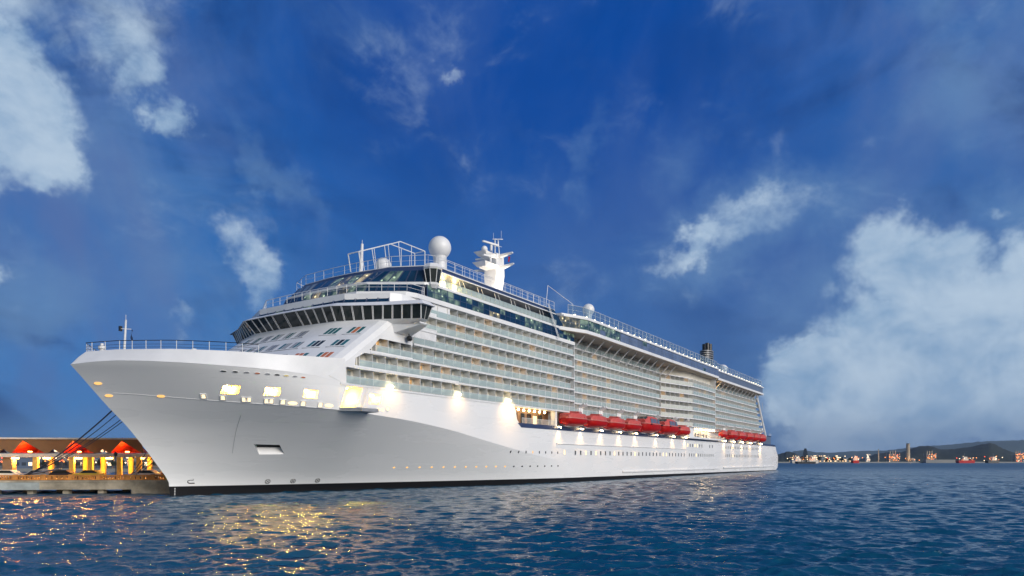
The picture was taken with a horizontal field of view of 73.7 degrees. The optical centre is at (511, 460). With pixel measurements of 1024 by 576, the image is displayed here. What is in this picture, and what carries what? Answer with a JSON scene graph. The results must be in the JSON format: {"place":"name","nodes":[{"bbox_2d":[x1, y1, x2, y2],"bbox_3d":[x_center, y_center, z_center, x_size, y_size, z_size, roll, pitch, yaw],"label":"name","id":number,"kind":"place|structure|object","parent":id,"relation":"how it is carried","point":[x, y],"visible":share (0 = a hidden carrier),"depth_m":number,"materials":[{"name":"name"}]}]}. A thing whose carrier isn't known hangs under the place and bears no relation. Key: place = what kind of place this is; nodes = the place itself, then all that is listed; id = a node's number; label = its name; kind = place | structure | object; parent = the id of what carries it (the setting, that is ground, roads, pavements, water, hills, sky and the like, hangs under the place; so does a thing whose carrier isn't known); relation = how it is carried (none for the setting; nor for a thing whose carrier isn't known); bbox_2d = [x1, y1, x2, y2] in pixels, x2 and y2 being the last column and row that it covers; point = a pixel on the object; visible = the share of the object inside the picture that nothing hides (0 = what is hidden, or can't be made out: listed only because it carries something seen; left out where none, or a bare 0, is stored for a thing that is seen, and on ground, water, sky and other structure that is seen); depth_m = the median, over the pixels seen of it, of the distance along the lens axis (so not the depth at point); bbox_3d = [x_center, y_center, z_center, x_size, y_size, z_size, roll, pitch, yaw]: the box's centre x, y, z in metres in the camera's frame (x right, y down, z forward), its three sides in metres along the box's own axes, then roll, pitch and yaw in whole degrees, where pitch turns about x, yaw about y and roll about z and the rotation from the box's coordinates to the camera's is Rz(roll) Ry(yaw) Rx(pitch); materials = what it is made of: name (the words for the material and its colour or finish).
{"place":"outdoors","nodes":[
{"label":"outdoors","id":0,"kind":"place"},
{"bbox_2d":[0,463,1023,575],"bbox_3d":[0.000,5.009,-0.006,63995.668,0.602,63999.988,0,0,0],"label":"water","id":1,"kind":"structure","parent":0,"point":[883,519],"depth_m":50.00,"materials":[{"name":"blue liquid"}]},
{"bbox_2d":[0,468,160,471],"bbox_3d":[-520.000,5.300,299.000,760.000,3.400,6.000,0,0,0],"label":"quay","id":2,"kind":"structure","parent":1,"relation":"in","point":[80,469],"depth_m":296.00,"materials":[{"name":"grey concrete"}]},
{"bbox_2d":[108,459,116,467],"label":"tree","id":3,"kind":"object","parent":2,"relation":"on","point":[112,463],"visible":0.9,"depth_m":298.32,"materials":[{"name":"green plant"}]},
{"bbox_2d":[0,474,169,493],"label":"pier","id":4,"kind":"structure","parent":1,"relation":"in","point":[100,483],"depth_m":101.24,"materials":[{"name":"concrete"}]},
{"bbox_2d":[0,470,20,478],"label":"parked car","id":5,"kind":"object","parent":4,"relation":"on","point":[7,472],"visible":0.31,"depth_m":104.08,"materials":[{"name":"white metal"}]},
{"bbox_2d":[5,468,61,478],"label":"boarding ramp","id":6,"kind":"structure","parent":4,"relation":"on","point":[43,471],"depth_m":101.31,"materials":[{"name":"grey metal"}]},
{"bbox_2d":[19,470,50,478],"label":"parked car","id":7,"kind":"object","parent":4,"relation":"on","point":[46,473],"visible":0.19,"depth_m":104.02,"materials":[{"name":"silver metal"}]},
{"bbox_2d":[48,470,74,476],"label":"parked car","id":8,"kind":"object","parent":4,"relation":"on","point":[61,472],"visible":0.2,"depth_m":104.51,"materials":[{"name":"grey metal"}]},
{"bbox_2d":[0,437,163,477],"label":"pier shelter","id":9,"kind":"object","parent":4,"relation":"on","point":[49,445],"visible":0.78,"depth_m":110.95,"materials":[{"name":"yellow paint"}]},
{"bbox_2d":[73,470,105,478],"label":"parked car","id":10,"kind":"object","parent":4,"relation":"on","point":[89,472],"visible":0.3,"depth_m":104.64,"materials":[{"name":"yellow metal"}]},
{"bbox_2d":[114,451,116,478],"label":"street lamp","id":11,"kind":"object","parent":4,"relation":"on","point":[115,453],"visible":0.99,"depth_m":102.32,"materials":[{"name":"black metal"}]},
{"bbox_2d":[128,470,160,478],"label":"parked car","id":12,"kind":"object","parent":4,"relation":"on","point":[147,472],"visible":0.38,"depth_m":105.14,"materials":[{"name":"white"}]},
{"bbox_2d":[70,233,777,495],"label":"cruise ship","id":13,"kind":"object","parent":1,"relation":"on","point":[274,400],"visible":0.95,"depth_m":116.67,"materials":[{"name":"paint"}]},
{"bbox_2d":[28,410,111,474],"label":"mooring rope","id":14,"kind":"object","parent":13,"relation":"attached to","point":[104,417],"visible":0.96,"depth_m":94.87,"materials":[{"name":"grey fabric"}]},
{"bbox_2d":[24,422,121,474],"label":"mooring rope","id":15,"kind":"object","parent":13,"relation":"attached to","point":[76,451],"visible":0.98,"depth_m":95.84,"materials":[{"name":"grey fabric"}]},
{"bbox_2d":[26,420,119,474],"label":"mooring rope","id":16,"kind":"object","parent":13,"relation":"attached to","point":[82,446],"visible":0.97,"depth_m":95.08,"materials":[{"name":"grey fabric"}]},
{"bbox_2d":[40,415,115,468],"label":"mooring rope","id":17,"kind":"object","parent":13,"relation":"attached to","point":[80,442],"visible":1,"depth_m":94.88,"materials":[{"name":"grey fabric"}]},
{"bbox_2d":[558,411,587,426],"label":"lifeboat","id":18,"kind":"object","parent":13,"relation":"hanging from","point":[575,418],"visible":1,"depth_m":151.80,"materials":[{"name":"red plastic"}]},
{"bbox_2d":[583,414,607,427],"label":"lifeboat","id":19,"kind":"object","parent":13,"relation":"hanging from","point":[597,421],"visible":0.8,"depth_m":161.18,"materials":[{"name":"red plastic"}]},
{"bbox_2d":[603,416,625,429],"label":"lifeboat","id":20,"kind":"object","parent":13,"relation":"hanging from","point":[615,423],"visible":0.82,"depth_m":170.42,"materials":[{"name":"red plastic"}]},
{"bbox_2d":[621,418,641,431],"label":"lifeboat","id":21,"kind":"object","parent":13,"relation":"hanging from","point":[632,425],"visible":0.75,"depth_m":179.43,"materials":[{"name":"red plastic"}]},
{"bbox_2d":[637,416,662,432],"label":"lifeboat","id":22,"kind":"object","parent":13,"relation":"hanging from","point":[649,424],"visible":0.72,"depth_m":189.02,"materials":[{"name":"red plastic"}]},
{"bbox_2d":[657,419,680,434],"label":"lifeboat","id":23,"kind":"object","parent":13,"relation":"hanging from","point":[669,427],"visible":0.67,"depth_m":201.55,"materials":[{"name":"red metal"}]},
{"bbox_2d":[674,425,690,435],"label":"lifeboat","id":24,"kind":"object","parent":13,"relation":"hanging from","point":[684,430],"visible":0.67,"depth_m":213.16,"materials":[{"name":"red plastic"}]},
{"bbox_2d":[718,430,727,437],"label":"lifeboat","id":25,"kind":"object","parent":13,"relation":"hanging from","point":[722,434],"visible":1,"depth_m":253.58,"materials":[{"name":"red plastic"}]},
{"bbox_2d":[725,430,737,439],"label":"lifeboat","id":26,"kind":"object","parent":13,"relation":"hanging from","point":[732,434],"visible":0.75,"depth_m":260.08,"materials":[{"name":"red plastic"}]},
{"bbox_2d":[734,431,745,440],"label":"lifeboat","id":27,"kind":"object","parent":13,"relation":"hanging from","point":[741,435],"visible":0.56,"depth_m":270.81,"materials":[{"name":"red plastic"}]},
{"bbox_2d":[743,432,753,440],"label":"lifeboat","id":28,"kind":"object","parent":13,"relation":"hanging from","point":[749,436],"visible":0.57,"depth_m":281.60,"materials":[{"name":"red plastic"}]},
{"bbox_2d":[752,433,760,441],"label":"lifeboat","id":29,"kind":"object","parent":13,"relation":"hanging from","point":[757,437],"visible":0.64,"depth_m":291.38,"materials":[{"name":"red plastic"}]},
{"bbox_2d":[757,434,765,441],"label":"lifeboat","id":30,"kind":"object","parent":13,"relation":"hanging from","point":[763,437],"visible":0.52,"depth_m":300.23,"materials":[{"name":"red plastic"}]},
{"bbox_2d":[790,455,805,462],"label":"harbour ship","id":31,"kind":"object","parent":1,"relation":"on","point":[797,459],"visible":0.81,"depth_m":1146.68,"materials":[{"name":"grey metal"}]},
{"bbox_2d":[795,448,815,463],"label":"crane barge","id":32,"kind":"object","parent":1,"relation":"on","point":[805,455],"visible":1,"depth_m":996.91,"materials":[{"name":"black metal"}]},
{"bbox_2d":[805,455,818,462],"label":"harbour ship","id":33,"kind":"object","parent":1,"relation":"on","point":[812,459],"visible":0.77,"depth_m":1116.91,"materials":[{"name":"grey metal"}]},
{"bbox_2d":[851,456,858,462],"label":"harbour ship","id":34,"kind":"object","parent":1,"relation":"on","point":[855,459],"visible":0.98,"depth_m":1186.92,"materials":[{"name":"red metal"}]},
{"bbox_2d":[923,460,954,462],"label":"quay shed","id":35,"kind":"structure","parent":1,"relation":"on","point":[938,461],"depth_m":1228.00,"materials":[{"name":"grey"}]},
{"bbox_2d":[956,453,974,462],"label":"harbour ship","id":36,"kind":"object","parent":1,"relation":"on","point":[964,459],"visible":0.98,"depth_m":1186.41,"materials":[{"name":"red metal"}]},
{"bbox_2d":[985,457,998,462],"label":"harbour ship","id":37,"kind":"object","parent":1,"relation":"on","point":[993,460],"visible":0.99,"depth_m":1191.44,"materials":[{"name":"white metal"}]},
{"bbox_2d":[0,0,1023,453],"label":"sky","id":38,"kind":"structure","parent":0,"point":[825,196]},
{"bbox_2d":[777,452,800,461],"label":"hill","id":39,"kind":"structure","parent":0,"point":[782,457],"depth_m":1800.93,"materials":[{"name":"green"}]},
{"bbox_2d":[865,454,869,461],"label":"lit tower","id":40,"kind":"structure","parent":0,"point":[867,458],"depth_m":1270.55,"materials":[{"name":"white"}]},
{"bbox_2d":[792,440,1023,459],"bbox_3d":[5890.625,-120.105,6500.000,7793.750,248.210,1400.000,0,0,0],"label":"hill","id":41,"kind":"structure","parent":0,"point":[1013,446],"depth_m":6160.08,"materials":[{"name":"vegetation"},{"name":"soil"},{"name":"rock"}]},
{"bbox_2d":[859,443,1023,461],"bbox_3d":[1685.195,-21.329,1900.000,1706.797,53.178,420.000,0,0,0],"label":"hill","id":42,"kind":"structure","parent":0,"point":[987,451],"depth_m":1751.04,"materials":[{"name":"vegetation"},{"name":"soil"},{"name":"rock"}]},
{"bbox_3d":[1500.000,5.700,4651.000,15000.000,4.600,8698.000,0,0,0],"label":"shore ground","id":43,"kind":"structure","parent":0,"visible":0},
{"bbox_2d":[0,450,9,467],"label":"city block","id":44,"kind":"structure","parent":43,"relation":"on","point":[1,458],"depth_m":305.47,"materials":[{"name":"grey"}]},
{"bbox_2d":[8,453,41,467],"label":"city block","id":45,"kind":"structure","parent":43,"relation":"on","point":[24,462],"depth_m":300.94,"materials":[{"name":"grey"}]},
{"bbox_2d":[55,457,82,467],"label":"city block","id":46,"kind":"structure","parent":43,"relation":"on","point":[60,464],"depth_m":310.19,"materials":[{"name":"grey"}]},
{"bbox_2d":[66,457,82,467],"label":"city block","id":47,"kind":"structure","parent":43,"relation":"on","point":[78,463],"depth_m":309.95,"materials":[{"name":"grey"}]},
{"bbox_2d":[78,449,110,453],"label":"city block","id":48,"kind":"structure","parent":43,"relation":"on","point":[102,450],"depth_m":366.61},
{"bbox_2d":[94,457,109,467],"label":"city block","id":49,"kind":"structure","parent":43,"relation":"on","point":[98,465],"depth_m":308.06,"materials":[{"name":"grey"}]},
{"bbox_2d":[106,457,135,467],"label":"city block","id":50,"kind":"structure","parent":43,"relation":"on","point":[126,463],"depth_m":310.56,"materials":[{"name":"grey"}]},
{"bbox_2d":[143,460,158,467],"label":"city block","id":51,"kind":"structure","parent":43,"relation":"on","point":[155,464],"depth_m":310.21,"materials":[{"name":"grey"}]},
{"bbox_2d":[886,451,899,461],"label":"power plant unit","id":52,"kind":"object","parent":43,"relation":"on","point":[892,458],"visible":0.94,"depth_m":1289.88,"materials":[{"name":"grey metal"}]},
{"bbox_2d":[778,462,1023,462],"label":"quay","id":53,"kind":"structure","parent":43,"relation":"on","point":[897,462],"depth_m":1236.00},
{"bbox_2d":[906,443,909,461],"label":"chimney","id":54,"kind":"object","parent":43,"relation":"on","point":[907,452],"visible":0.88,"depth_m":1297.35,"materials":[{"name":"concrete"}]},
{"bbox_2d":[923,451,935,459],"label":"power plant unit","id":55,"kind":"object","parent":43,"relation":"on","point":[927,456],"visible":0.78,"depth_m":1302.00,"materials":[{"name":"grey metal"}]},
{"bbox_2d":[1012,451,1023,461],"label":"power plant unit","id":56,"kind":"object","parent":43,"relation":"on","point":[1020,458],"visible":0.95,"depth_m":1292.00,"materials":[{"name":"grey metal"}]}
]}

